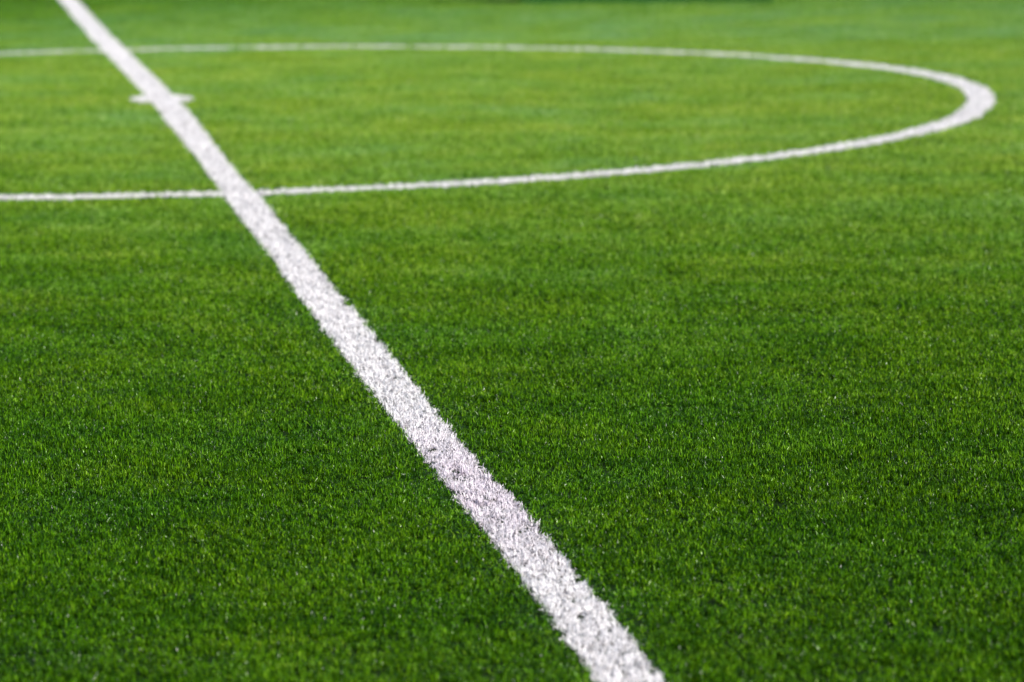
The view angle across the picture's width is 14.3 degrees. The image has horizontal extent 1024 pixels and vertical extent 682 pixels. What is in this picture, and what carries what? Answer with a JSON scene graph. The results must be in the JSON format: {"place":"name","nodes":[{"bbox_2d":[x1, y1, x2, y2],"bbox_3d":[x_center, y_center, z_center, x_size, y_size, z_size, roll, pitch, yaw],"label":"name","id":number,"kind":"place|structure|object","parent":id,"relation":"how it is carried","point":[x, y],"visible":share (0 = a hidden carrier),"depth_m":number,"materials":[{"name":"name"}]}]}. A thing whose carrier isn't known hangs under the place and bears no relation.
{"place":"outdoors","nodes":[
{"label":"outdoors","id":0,"kind":"place"},
{"bbox_2d":[0,0,1023,681],"bbox_3d":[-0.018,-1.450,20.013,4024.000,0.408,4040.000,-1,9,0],"label":"ground","id":1,"kind":"structure","parent":0,"point":[500,663],"depth_m":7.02,"materials":[{"name":"green plastic"}]},
{"bbox_2d":[129,93,194,102],"bbox_3d":[-1.302,-0.902,15.189,0.247,0.026,0.295,-3,9,-12],"label":"spot","id":2,"kind":"object","parent":1,"relation":"on","point":[142,98],"visible":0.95,"depth_m":15.17,"materials":[{"name":"white paint"}]},
{"bbox_2d":[59,0,664,681],"bbox_3d":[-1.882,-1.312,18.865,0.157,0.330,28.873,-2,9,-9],"label":"halfway line","id":3,"kind":"object","parent":1,"relation":"on","point":[319,298],"visible":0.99,"depth_m":8.25,"materials":[{"name":"white paint"}]},
{"bbox_2d":[0,44,995,200],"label":"circle","id":4,"kind":"object","parent":1,"relation":"on","point":[975,93],"visible":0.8,"depth_m":13.34,"materials":[{"name":"white paint"}]},
{"bbox_2d":[520,0,773,3],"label":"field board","id":5,"kind":"object","parent":1,"relation":"on","point":[574,1],"visible":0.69,"depth_m":21.15,"materials":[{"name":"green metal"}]}
]}

